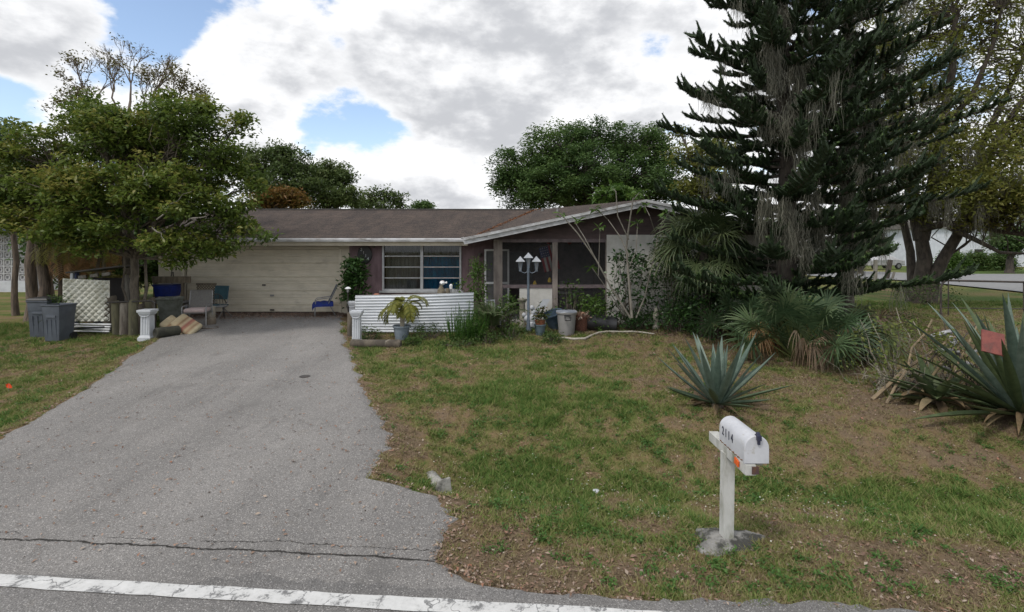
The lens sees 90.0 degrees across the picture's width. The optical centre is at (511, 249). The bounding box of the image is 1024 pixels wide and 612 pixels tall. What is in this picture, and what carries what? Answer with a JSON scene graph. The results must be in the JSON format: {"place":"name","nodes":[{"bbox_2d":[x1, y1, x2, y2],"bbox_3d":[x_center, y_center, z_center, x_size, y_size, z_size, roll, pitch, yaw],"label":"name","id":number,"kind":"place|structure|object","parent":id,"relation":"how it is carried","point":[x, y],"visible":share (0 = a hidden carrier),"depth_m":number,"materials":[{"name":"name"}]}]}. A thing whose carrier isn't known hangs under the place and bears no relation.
{"place":"outdoors","nodes":[
{"label":"outdoors","id":0,"kind":"place"},
{"bbox_2d":[0,313,657,602],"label":"driveway","id":1,"kind":"structure","parent":0,"point":[197,498],"depth_m":5.73,"materials":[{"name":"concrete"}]},
{"bbox_2d":[153,326,180,337],"bbox_3d":[-8.740,2.095,12.980,0.270,0.270,0.560,0,0,32],"label":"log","id":2,"kind":"object","parent":1,"relation":"on","point":[160,332],"visible":0.99,"depth_m":12.87,"materials":[{"name":"grey wood"}]},
{"bbox_2d":[181,290,212,326],"bbox_3d":[-8.787,1.667,14.327,0.632,1.020,0.616,0,0,-12],"label":"patio chair","id":3,"kind":"object","parent":1,"relation":"on","point":[200,301],"visible":0.88,"depth_m":14.52,"materials":[{"name":"grey metal"}]},
{"bbox_2d":[0,572,918,611],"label":"road","id":4,"kind":"structure","parent":0,"point":[17,599],"depth_m":3.75,"materials":[{"name":"grey asphalt"}]},
{"bbox_2d":[0,574,673,611],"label":"road edge line","id":5,"kind":"object","parent":4,"relation":"on","point":[390,602],"visible":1,"depth_m":3.79,"materials":[{"name":"paint"}]},
{"bbox_2d":[0,251,1023,611],"bbox_3d":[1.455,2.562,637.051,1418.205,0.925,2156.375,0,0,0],"label":"ground","id":6,"kind":"structure","parent":0,"point":[976,293],"depth_m":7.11,"materials":[{"name":"green plant"}]},
{"bbox_2d":[10,211,19,315],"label":"palm tree","id":7,"kind":"object","parent":6,"relation":"on","point":[15,310],"visible":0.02,"depth_m":16.55,"materials":[{"name":"brown plant"}]},
{"bbox_2d":[2,163,51,296],"bbox_3d":[-13.737,-0.089,15.016,2.745,4.784,2.066,0,0,0],"label":"palm tree","id":8,"kind":"object","parent":6,"relation":"on","point":[44,280],"visible":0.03,"depth_m":14.93,"materials":[{"name":"brown plant"}]},
{"bbox_2d":[20,163,50,321],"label":"palm tree","id":9,"kind":"object","parent":6,"relation":"on","point":[31,282],"visible":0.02,"depth_m":15.40,"materials":[{"name":"brown plant"}]},
{"bbox_2d":[26,296,60,337],"bbox_3d":[-12.126,1.750,13.291,0.517,1.036,0.552,0,0,-6],"label":"trash bin","id":10,"kind":"object","parent":6,"relation":"on","point":[36,323],"visible":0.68,"depth_m":13.05,"materials":[{"name":"black plastic"}]},
{"bbox_2d":[0,223,113,291],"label":"neighbour house","id":11,"kind":"structure","parent":6,"relation":"on","point":[6,266],"depth_m":25.96,"materials":[{"name":"white paint"}]},
{"bbox_2d":[40,303,77,340],"bbox_3d":[-11.300,1.816,12.786,0.496,0.902,0.507,0,0,4],"label":"trash bin","id":12,"kind":"object","parent":6,"relation":"on","point":[58,320],"visible":0.99,"depth_m":12.60,"materials":[{"name":"black plastic"}]},
{"bbox_2d":[28,237,99,280],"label":"areca palm","id":13,"kind":"object","parent":6,"relation":"on","point":[71,264],"visible":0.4,"depth_m":15.11,"materials":[{"name":"brown plant"}]},
{"bbox_2d":[2,200,155,288],"bbox_3d":[-17.429,-0.262,21.045,5.793,5.068,3.725,0,0,0],"label":"backyard tree","id":14,"kind":"object","parent":6,"relation":"on","point":[23,249],"visible":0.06,"depth_m":20.48,"materials":[{"name":"green plant"}]},
{"bbox_2d":[63,278,111,331],"bbox_3d":[-11.108,1.511,13.333,1.251,1.505,0.215,0,0,-3],"label":"quilted panel","id":15,"kind":"object","parent":6,"relation":"on","point":[88,297],"visible":0.83,"depth_m":13.35,"materials":[{"name":"white"}]},
{"bbox_2d":[57,232,134,277],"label":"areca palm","id":16,"kind":"object","parent":6,"relation":"on","point":[108,261],"visible":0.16,"depth_m":15.96,"materials":[{"name":"brown plant"}]},
{"bbox_2d":[65,265,143,327],"bbox_3d":[-11.578,1.350,14.622,1.505,1.800,1.000,0,0,0],"label":"lean to","id":17,"kind":"object","parent":6,"relation":"on","point":[115,287],"visible":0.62,"depth_m":14.64,"materials":[{"name":"white paint"}]},
{"bbox_2d":[102,295,116,333],"bbox_3d":[-10.634,1.755,13.516,0.319,1.068,0.278,0,0,0],"label":"log post","id":18,"kind":"object","parent":6,"relation":"on","point":[112,298],"visible":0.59,"depth_m":13.41,"materials":[{"name":"wood"}]},
{"bbox_2d":[111,300,119,334],"bbox_3d":[-10.341,1.810,13.377,0.248,0.954,0.198,0,0,0],"label":"log post","id":19,"kind":"object","parent":6,"relation":"on","point":[115,309],"visible":0.63,"depth_m":13.30,"materials":[{"name":"wood"}]},
{"bbox_2d":[119,303,127,334],"bbox_3d":[-10.114,1.821,13.376,0.243,0.933,0.232,0,0,0],"label":"log post","id":20,"kind":"object","parent":6,"relation":"on","point":[123,321],"visible":0.59,"depth_m":13.29,"materials":[{"name":"wood"}]},
{"bbox_2d":[34,32,217,276],"bbox_3d":[-11.542,-2.364,15.268,6.366,9.202,3.078,0,0,34],"label":"bare tree","id":21,"kind":"object","parent":6,"relation":"on","point":[166,78],"visible":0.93,"depth_m":15.65,"materials":[{"name":"grey plant"}]},
{"bbox_2d":[128,299,137,335],"bbox_3d":[-9.842,1.791,13.310,0.230,1.012,0.219,0,0,0],"label":"log post","id":22,"kind":"object","parent":6,"relation":"on","point":[132,319],"visible":0.85,"depth_m":13.24,"materials":[{"name":"wood"}]},
{"bbox_2d":[0,87,284,306],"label":"broadleaf tree","id":23,"kind":"object","parent":6,"relation":"on","point":[141,158],"visible":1,"depth_m":12.75,"materials":[{"name":"green plant"}]},
{"bbox_2d":[136,309,158,340],"bbox_3d":[-9.153,1.901,12.861,0.335,0.780,0.335,0,0,-4],"label":"pedestal","id":24,"kind":"object","parent":6,"relation":"on","point":[147,322],"visible":0.94,"depth_m":12.75,"materials":[{"name":"white paint"}]},
{"bbox_2d":[101,208,207,297],"bbox_3d":[-16.036,-0.321,22.905,5.181,5.190,3.874,0,0,0],"label":"backyard tree","id":25,"kind":"object","parent":6,"relation":"on","point":[152,269],"visible":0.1,"depth_m":22.30,"materials":[{"name":"brown plant"}]},
{"bbox_2d":[155,296,183,322],"bbox_3d":[-10.081,1.812,15.097,0.520,0.800,0.520,0,0,0],"label":"plant stand box","id":26,"kind":"object","parent":6,"relation":"on","point":[167,306],"visible":0.82,"depth_m":14.90,"materials":[{"name":"plastic"}]},
{"bbox_2d":[152,276,190,321],"bbox_3d":[-10.401,1.609,15.709,1.150,1.555,0.525,0,0,0],"label":"work bench","id":27,"kind":"object","parent":6,"relation":"on","point":[182,280],"visible":0.43,"depth_m":15.61,"materials":[{"name":"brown wood"}]},
{"bbox_2d":[151,283,180,296],"bbox_3d":[-10.521,1.247,15.647,0.660,0.370,0.530,0,0,0],"label":"storage tote","id":28,"kind":"object","parent":27,"relation":"on","point":[166,289],"visible":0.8,"depth_m":15.44,"materials":[{"name":"blue plastic"}]},
{"bbox_2d":[170,314,201,333],"bbox_3d":[-8.524,1.989,13.406,0.620,0.150,0.480,33,31,-5],"label":"cushion","id":29,"kind":"object","parent":6,"relation":"on","point":[187,324],"visible":0.81,"depth_m":13.35,"materials":[{"name":"beige fabric"}]},
{"bbox_2d":[213,285,231,318],"bbox_3d":[-9.096,1.647,15.869,0.544,1.017,0.632,0,0,15],"label":"folded chair","id":30,"kind":"object","parent":6,"relation":"on","point":[223,291],"visible":0.63,"depth_m":15.94,"materials":[{"name":"teal fabric"}]},
{"bbox_2d":[244,183,315,208],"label":"orange shrub tree","id":31,"kind":"object","parent":6,"relation":"on","point":[281,197],"visible":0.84,"depth_m":24.73,"materials":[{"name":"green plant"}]},
{"bbox_2d":[236,137,330,206],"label":"feathery tree","id":32,"kind":"object","parent":6,"relation":"on","point":[281,162],"visible":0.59,"depth_m":29.50,"materials":[{"name":"green plant"}]},
{"bbox_2d":[296,156,369,208],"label":"feathery tree","id":33,"kind":"object","parent":6,"relation":"on","point":[332,176],"visible":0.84,"depth_m":32.01,"materials":[{"name":"green plant"}]},
{"bbox_2d":[350,310,363,338],"bbox_3d":[-3.752,1.902,12.379,0.281,0.840,0.281,0,0,-4],"label":"pedestal","id":34,"kind":"object","parent":6,"relation":"on","point":[356,315],"visible":0.78,"depth_m":12.29,"materials":[{"name":"white paint"}]},
{"bbox_2d":[350,339,401,347],"bbox_3d":[-3.215,2.237,12.104,1.200,0.220,0.214,0,0,3],"label":"edging log","id":35,"kind":"object","parent":6,"relation":"on","point":[388,343],"visible":0.81,"depth_m":12.02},
{"bbox_2d":[346,183,410,208],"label":"tree","id":36,"kind":"object","parent":6,"relation":"on","point":[385,200],"visible":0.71,"depth_m":35.60,"materials":[{"name":"green plant"}]},
{"bbox_2d":[392,324,410,339],"bbox_3d":[-2.760,2.079,12.800,0.450,0.350,0.445,0,0,0],"label":"plant pot","id":37,"kind":"object","parent":6,"relation":"on","point":[399,332],"visible":0.88,"depth_m":12.65,"materials":[{"name":"plastic"}]},
{"bbox_2d":[377,295,429,326],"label":"potted palm","id":38,"kind":"object","parent":37,"relation":"in","point":[408,311],"visible":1,"depth_m":12.57,"materials":[{"name":"green plant"}]},
{"bbox_2d":[355,292,473,332],"bbox_3d":[-2.573,1.694,13.530,3.123,1.114,0.089,0,0,0],"label":"corrugated screen","id":39,"kind":"object","parent":6,"relation":"on","point":[441,305],"visible":0.54,"depth_m":13.50,"materials":[{"name":"white metal"}]},
{"bbox_2d":[407,199,438,208],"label":"ball tree","id":40,"kind":"object","parent":6,"relation":"on","point":[423,204],"visible":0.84,"depth_m":69.47,"materials":[{"name":"green plant"}]},
{"bbox_2d":[408,321,446,340],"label":"ground weeds","id":41,"kind":"object","parent":6,"relation":"on","point":[424,334],"visible":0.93,"depth_m":12.85,"materials":[{"name":"green plant"}]},
{"bbox_2d":[427,471,451,492],"bbox_3d":[-0.876,2.771,6.040,0.197,0.289,0.536,0,0,-28],"label":"rock","id":42,"kind":"object","parent":6,"relation":"on","point":[443,484],"visible":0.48,"depth_m":5.87,"materials":[{"name":"stone"}]},
{"bbox_2d":[437,335,479,348],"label":"ground weeds","id":43,"kind":"object","parent":6,"relation":"on","point":[445,343],"visible":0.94,"depth_m":12.21,"materials":[{"name":"green plant"}]},
{"bbox_2d":[443,300,489,341],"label":"feathery plant","id":44,"kind":"object","parent":6,"relation":"on","point":[469,332],"visible":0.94,"depth_m":12.66,"materials":[{"name":"green plant"}]},
{"bbox_2d":[464,256,491,321],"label":"vine plant","id":45,"kind":"object","parent":6,"relation":"on","point":[479,295],"visible":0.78,"depth_m":14.42,"materials":[{"name":"green plant"}]},
{"bbox_2d":[472,327,504,345],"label":"ground weeds","id":46,"kind":"object","parent":6,"relation":"on","point":[492,337],"visible":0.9,"depth_m":12.49,"materials":[{"name":"green plant"}]},
{"bbox_2d":[157,199,826,324],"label":"house","id":47,"kind":"structure","parent":6,"relation":"on","point":[295,267],"depth_m":16.88,"materials":[{"name":"beige paint"}]},
{"bbox_2d":[187,249,338,312],"bbox_3d":[-8.215,1.051,16.877,5.010,2.095,0.065,0,0,0],"label":"garage door","id":48,"kind":"structure","parent":47,"relation":"in","point":[258,280],"depth_m":16.88,"materials":[{"name":"paint"}]},
{"bbox_2d":[382,246,460,290],"bbox_3d":[-2.955,0.585,16.790,2.590,1.550,0.080,0,0,0],"label":"window","id":49,"kind":"structure","parent":47,"relation":"in","point":[421,256],"depth_m":16.75,"materials":[{"name":"metal"}]},
{"bbox_2d":[484,249,508,307],"bbox_3d":[-0.495,1.050,16.680,0.810,2.100,0.060,0,0,0],"label":"entry door","id":50,"kind":"structure","parent":47,"relation":"in","point":[488,253],"depth_m":16.69,"materials":[{"name":"white paint"}]},
{"bbox_2d":[509,252,532,279],"bbox_3d":[0.150,0.600,18.165,1.200,1.000,0.050,0,0,0],"label":"window","id":51,"kind":"structure","parent":47,"relation":"in","point":[514,273],"depth_m":18.14,"materials":[{"name":"glass"}]},
{"bbox_2d":[538,244,559,271],"bbox_3d":[1.113,0.260,15.249,0.604,0.768,0.020,-14,0,0],"label":"flag","id":52,"kind":"object","parent":47,"relation":"hanging from","point":[546,254],"visible":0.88,"depth_m":15.25,"materials":[{"name":"multicoloured fabric"}]},
{"bbox_2d":[462,301,529,331],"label":"young palm","id":53,"kind":"object","parent":6,"relation":"on","point":[493,317],"visible":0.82,"depth_m":13.19,"materials":[{"name":"green plant"}]},
{"bbox_2d":[492,287,526,333],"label":"garden shrub","id":54,"kind":"object","parent":6,"relation":"on","point":[506,318],"visible":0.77,"depth_m":13.52,"materials":[{"name":"green plant"}]},
{"bbox_2d":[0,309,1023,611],"bbox_3d":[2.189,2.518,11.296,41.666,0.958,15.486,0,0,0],"label":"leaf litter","id":55,"kind":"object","parent":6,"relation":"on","point":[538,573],"visible":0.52,"depth_m":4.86,"materials":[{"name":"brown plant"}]},
{"bbox_2d":[492,321,533,340],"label":"ground weeds","id":56,"kind":"object","parent":6,"relation":"on","point":[513,334],"visible":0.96,"depth_m":12.82,"materials":[{"name":"green plant"}]},
{"bbox_2d":[516,253,540,331],"bbox_3d":[0.447,1.170,14.000,0.690,2.150,0.250,0,0,0],"label":"lamp post","id":57,"kind":"object","parent":6,"relation":"on","point":[528,257],"visible":0.96,"depth_m":13.96,"materials":[{"name":"metal"}]},
{"bbox_2d":[522,299,549,328],"bbox_3d":[0.663,1.804,14.298,0.781,0.815,0.330,0,0,0],"label":"garden statue","id":58,"kind":"object","parent":6,"relation":"on","point":[541,304],"visible":0.66,"depth_m":14.22,"materials":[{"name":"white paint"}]},
{"bbox_2d":[532,301,550,334],"bbox_3d":[0.756,1.822,13.537,0.563,0.895,0.516,0,0,0],"label":"flower pot","id":59,"kind":"object","parent":6,"relation":"on","point":[539,325],"visible":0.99,"depth_m":13.49,"materials":[{"name":"ceramic"}]},
{"bbox_2d":[536,330,567,344],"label":"ground weeds","id":60,"kind":"object","parent":6,"relation":"on","point":[550,336],"visible":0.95,"depth_m":12.64,"materials":[{"name":"green plant"}]},
{"bbox_2d":[544,308,561,328],"bbox_3d":[1.190,1.982,14.325,0.580,0.460,0.574,-18,12,0],"label":"blue tub","id":61,"kind":"object","parent":6,"relation":"on","point":[551,321],"visible":0.45,"depth_m":14.15,"materials":[{"name":"blue plastic"}]},
{"bbox_2d":[556,310,576,335],"bbox_3d":[1.444,1.935,13.534,0.560,0.660,0.592,0,0,0],"label":"garbage can","id":62,"kind":"object","parent":6,"relation":"on","point":[566,321],"visible":0.97,"depth_m":13.35,"materials":[{"name":"grey plastic"}]},
{"bbox_2d":[550,279,589,312],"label":"garden shrub","id":63,"kind":"object","parent":6,"relation":"on","point":[570,298],"visible":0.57,"depth_m":14.42,"materials":[{"name":"green plant"}]},
{"bbox_2d":[575,310,591,331],"bbox_3d":[1.854,1.940,13.885,0.678,0.584,0.696,0,0,0],"label":"leaf basket","id":64,"kind":"object","parent":6,"relation":"on","point":[582,318],"visible":0.91,"depth_m":13.75,"materials":[{"name":"plastic"}]},
{"bbox_2d":[482,114,691,208],"bbox_3d":[5.169,-3.095,31.041,14.130,10.740,7.565,0,0,0],"label":"oak tree","id":65,"kind":"object","parent":6,"relation":"on","point":[574,148],"visible":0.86,"depth_m":30.36,"materials":[{"name":"green plant"}]},
{"bbox_2d":[575,292,611,332],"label":"garden shrub","id":66,"kind":"object","parent":6,"relation":"on","point":[592,300],"visible":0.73,"depth_m":14.04,"materials":[{"name":"green plant"}]},
{"bbox_2d":[587,313,617,330],"bbox_3d":[2.427,2.018,14.022,0.875,0.510,0.510,7,1,6],"label":"black barrel","id":67,"kind":"object","parent":6,"relation":"on","point":[611,322],"visible":0.63,"depth_m":13.83,"materials":[{"name":"plastic"}]},
{"bbox_2d":[553,186,674,318],"bbox_3d":[2.798,0.073,13.685,3.449,3.540,0.942,0,0,-5],"label":"plumeria tree","id":68,"kind":"object","parent":6,"relation":"on","point":[563,215],"visible":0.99,"depth_m":13.65,"materials":[{"name":"grey plant"}]},
{"bbox_2d":[586,178,649,203],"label":"plumeria bush","id":69,"kind":"object","parent":6,"relation":"on","point":[608,195],"visible":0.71,"depth_m":21.29,"materials":[{"name":"green plant"}]},
{"bbox_2d":[602,240,660,329],"bbox_3d":[3.310,1.018,14.258,1.621,2.538,1.597,0,0,0],"label":"garden shrub","id":70,"kind":"object","parent":6,"relation":"on","point":[616,258],"visible":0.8,"depth_m":14.22,"materials":[{"name":"green plant"}]},
{"bbox_2d":[639,229,697,333],"bbox_3d":[4.434,0.804,14.242,1.879,2.981,1.709,0,0,0],"label":"garden shrub","id":71,"kind":"object","parent":6,"relation":"on","point":[660,287],"visible":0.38,"depth_m":14.23,"materials":[{"name":"green plant"}]},
{"bbox_2d":[646,297,698,335],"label":"garden shrub","id":72,"kind":"object","parent":6,"relation":"on","point":[677,317],"visible":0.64,"depth_m":13.66,"materials":[{"name":"green plant"}]},
{"bbox_2d":[544,323,816,336],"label":"bed mulch","id":73,"kind":"object","parent":6,"relation":"on","point":[645,331],"visible":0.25,"depth_m":13.64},
{"bbox_2d":[616,308,660,331],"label":"garden shrub","id":74,"kind":"object","parent":73,"relation":"on","point":[639,321],"visible":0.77,"depth_m":14.04,"materials":[{"name":"green plant"}]},
{"bbox_2d":[642,204,755,337],"bbox_3d":[4.931,0.532,13.250,2.808,3.649,2.884,0,0,-43],"label":"sabal palm","id":75,"kind":"object","parent":6,"relation":"on","point":[709,222],"visible":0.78,"depth_m":12.85,"materials":[{"name":"green plant"}]},
{"bbox_2d":[659,124,748,211],"bbox_3d":[10.358,-2.459,27.552,4.641,9.470,4.687,0,0,21],"label":"pale tree","id":76,"kind":"object","parent":6,"relation":"on","point":[693,189],"visible":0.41,"depth_m":26.83,"materials":[{"name":"green plant"}]},
{"bbox_2d":[675,260,746,342],"bbox_3d":[5.126,1.300,12.886,1.926,2.057,1.935,0,0,0],"label":"garden shrub","id":77,"kind":"object","parent":6,"relation":"on","point":[715,298],"visible":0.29,"depth_m":12.83,"materials":[{"name":"green plant"}]},
{"bbox_2d":[658,332,795,415],"bbox_3d":[3.322,1.987,8.150,1.844,1.381,1.962,0,0,0],"label":"agave","id":78,"kind":"object","parent":6,"relation":"on","point":[717,391],"visible":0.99,"depth_m":8.13,"materials":[{"name":"green plant"}]},
{"bbox_2d":[694,416,768,555],"bbox_3d":[1.966,2.116,4.575,0.725,1.223,0.735,0,0,26],"label":"mailbox","id":79,"kind":"object","parent":6,"relation":"on","point":[742,447],"visible":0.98,"depth_m":4.55,"materials":[{"name":"white paint"}]},
{"bbox_2d":[742,432,768,463],"bbox_3d":[2.010,1.634,4.208,0.203,0.257,0.065,0,0,0],"label":"box door","id":80,"kind":"structure","parent":79,"relation":"in","point":[755,449],"depth_m":4.20,"materials":[{"name":"paint"}]},
{"bbox_2d":[686,288,811,361],"bbox_3d":[5.508,1.850,11.843,2.820,2.019,2.761,0,0,0],"label":"saw palmetto","id":81,"kind":"object","parent":6,"relation":"on","point":[712,320],"visible":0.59,"depth_m":11.76,"materials":[{"name":"green plant"}]},
{"bbox_2d":[719,274,891,371],"bbox_3d":[6.020,1.742,10.798,3.312,2.470,2.908,0,0,-35],"label":"saw palmetto","id":82,"kind":"object","parent":6,"relation":"on","point":[793,308],"visible":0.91,"depth_m":10.45,"materials":[{"name":"green plant"}]},
{"bbox_2d":[652,0,980,346],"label":"norfolk pine","id":83,"kind":"object","parent":6,"relation":"on","point":[774,33],"visible":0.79,"depth_m":11.40,"materials":[{"name":"green plant"}]},
{"bbox_2d":[696,0,1023,314],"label":"spanish moss","id":84,"kind":"object","parent":83,"relation":"hanging from","point":[800,71],"visible":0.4,"depth_m":11.66,"materials":[{"name":"grey plant"}]},
{"bbox_2d":[822,337,890,364],"bbox_3d":[7.233,2.268,10.887,1.560,0.886,1.492,0,0,0],"label":"saw palmetto","id":85,"kind":"object","parent":6,"relation":"on","point":[871,356],"visible":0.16,"depth_m":10.69,"materials":[{"name":"green plant"}]},
{"bbox_2d":[804,302,920,363],"bbox_3d":[7.501,2.053,11.635,2.470,1.662,2.451,0,0,0],"label":"saw palmetto","id":86,"kind":"object","parent":6,"relation":"on","point":[888,337],"visible":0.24,"depth_m":11.12,"materials":[{"name":"green plant"}]},
{"bbox_2d":[722,0,1012,331],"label":"norfolk pine","id":87,"kind":"object","parent":6,"relation":"on","point":[886,60],"visible":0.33,"depth_m":12.54,"materials":[{"name":"green plant"}]},
{"bbox_2d":[863,255,904,268],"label":"parked car","id":88,"kind":"object","parent":6,"relation":"on","point":[898,263],"visible":0.48,"depth_m":54.12,"materials":[{"name":"white metal"}]},
{"bbox_2d":[833,305,971,397],"bbox_3d":[6.781,1.789,8.970,2.158,1.532,1.804,0,0,41],"label":"weed shrub","id":89,"kind":"object","parent":6,"relation":"on","point":[944,338],"visible":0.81,"depth_m":8.91,"materials":[{"name":"green plant"}]},
{"bbox_2d":[869,304,940,334],"bbox_3d":[10.044,1.872,13.459,2.126,0.865,1.919,0,0,11],"label":"weed shrub","id":90,"kind":"object","parent":6,"relation":"on","point":[906,318],"visible":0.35,"depth_m":13.13,"materials":[{"name":"green plant"}]},
{"bbox_2d":[820,304,991,405],"bbox_3d":[7.173,1.821,9.159,3.066,1.441,2.468,0,0,0],"label":"brush pile","id":91,"kind":"object","parent":6,"relation":"on","point":[901,374],"visible":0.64,"depth_m":8.74,"materials":[{"name":"beige wood"}]},
{"bbox_2d":[811,0,1023,303],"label":"live oak","id":92,"kind":"object","parent":6,"relation":"on","point":[923,264],"visible":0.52,"depth_m":18.63,"materials":[{"name":"green plant"}]},
{"bbox_2d":[884,284,970,308],"bbox_3d":[15.790,1.582,19.720,2.641,1.292,2.530,0,0,26],"label":"weed shrub","id":93,"kind":"object","parent":6,"relation":"on","point":[930,300],"visible":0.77,"depth_m":19.25,"materials":[{"name":"green plant"}]},
{"bbox_2d":[883,351,987,412],"bbox_3d":[6.745,2.173,8.268,1.311,0.946,1.208,0,0,20],"label":"agave","id":94,"kind":"object","parent":6,"relation":"on","point":[937,399],"visible":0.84,"depth_m":8.19,"materials":[{"name":"green plant"}]},
{"bbox_2d":[896,329,981,386],"bbox_3d":[8.089,1.952,9.264,1.728,0.996,1.280,0,0,45],"label":"debris heap","id":95,"kind":"object","parent":6,"relation":"on","point":[958,353],"visible":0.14,"depth_m":9.18,"materials":[{"name":"brown plant"}]},
{"bbox_2d":[873,293,1023,434],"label":"agave","id":96,"kind":"object","parent":6,"relation":"on","point":[1004,377],"visible":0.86,"depth_m":7.66,"materials":[{"name":"green plant"}]},
{"bbox_2d":[981,329,1004,356],"bbox_3d":[6.667,1.298,7.100,0.270,0.320,0.029,14,-21,14],"label":"red board","id":97,"kind":"object","parent":96,"relation":"on","point":[990,342],"visible":0.95,"depth_m":7.09,"materials":[{"name":"paint"}]},
{"bbox_2d":[933,250,976,269],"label":"hedge","id":98,"kind":"object","parent":6,"relation":"on","point":[955,259],"visible":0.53,"depth_m":51.15,"materials":[{"name":"green plant"}]},
{"bbox_2d":[961,249,1000,270],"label":"hedge","id":99,"kind":"object","parent":6,"relation":"on","point":[982,258],"visible":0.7,"depth_m":51.27,"materials":[{"name":"green plant"}]},
{"bbox_2d":[940,280,1023,314],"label":"tube gate","id":100,"kind":"structure","parent":6,"relation":"on","point":[941,286],"depth_m":16.93,"materials":[{"name":"grey metal"}]},
{"bbox_2d":[977,222,1023,272],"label":"tree","id":101,"kind":"object","parent":6,"relation":"on","point":[1015,245],"visible":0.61,"depth_m":45.70,"materials":[{"name":"green plant"}]},
{"bbox_2d":[988,253,1023,269],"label":"hedge","id":102,"kind":"object","parent":6,"relation":"on","point":[1001,260],"visible":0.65,"depth_m":51.50,"materials":[{"name":"green plant"}]},
{"bbox_2d":[0,0,1023,234],"label":"sky","id":103,"kind":"structure","parent":0,"point":[416,95],"materials":[{"name":"white"}]},
{"bbox_2d":[807,271,1023,291],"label":"side street","id":104,"kind":"structure","parent":0,"point":[992,285],"depth_m":35.28,"materials":[{"name":"grey asphalt"}]},
{"bbox_2d":[883,214,1023,266],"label":"white building","id":105,"kind":"structure","parent":0,"point":[935,247],"depth_m":62.00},
{"bbox_3d":[-4.925,1.970,16.000,0.480,0.410,0.480,0,0,0],"label":"plant pot","id":106,"kind":"object","parent":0,"visible":0},
{"bbox_2d":[335,253,371,308],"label":"potted shrub","id":107,"kind":"object","parent":106,"relation":"in","point":[353,276],"visible":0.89,"depth_m":15.85,"materials":[{"name":"green plant"}]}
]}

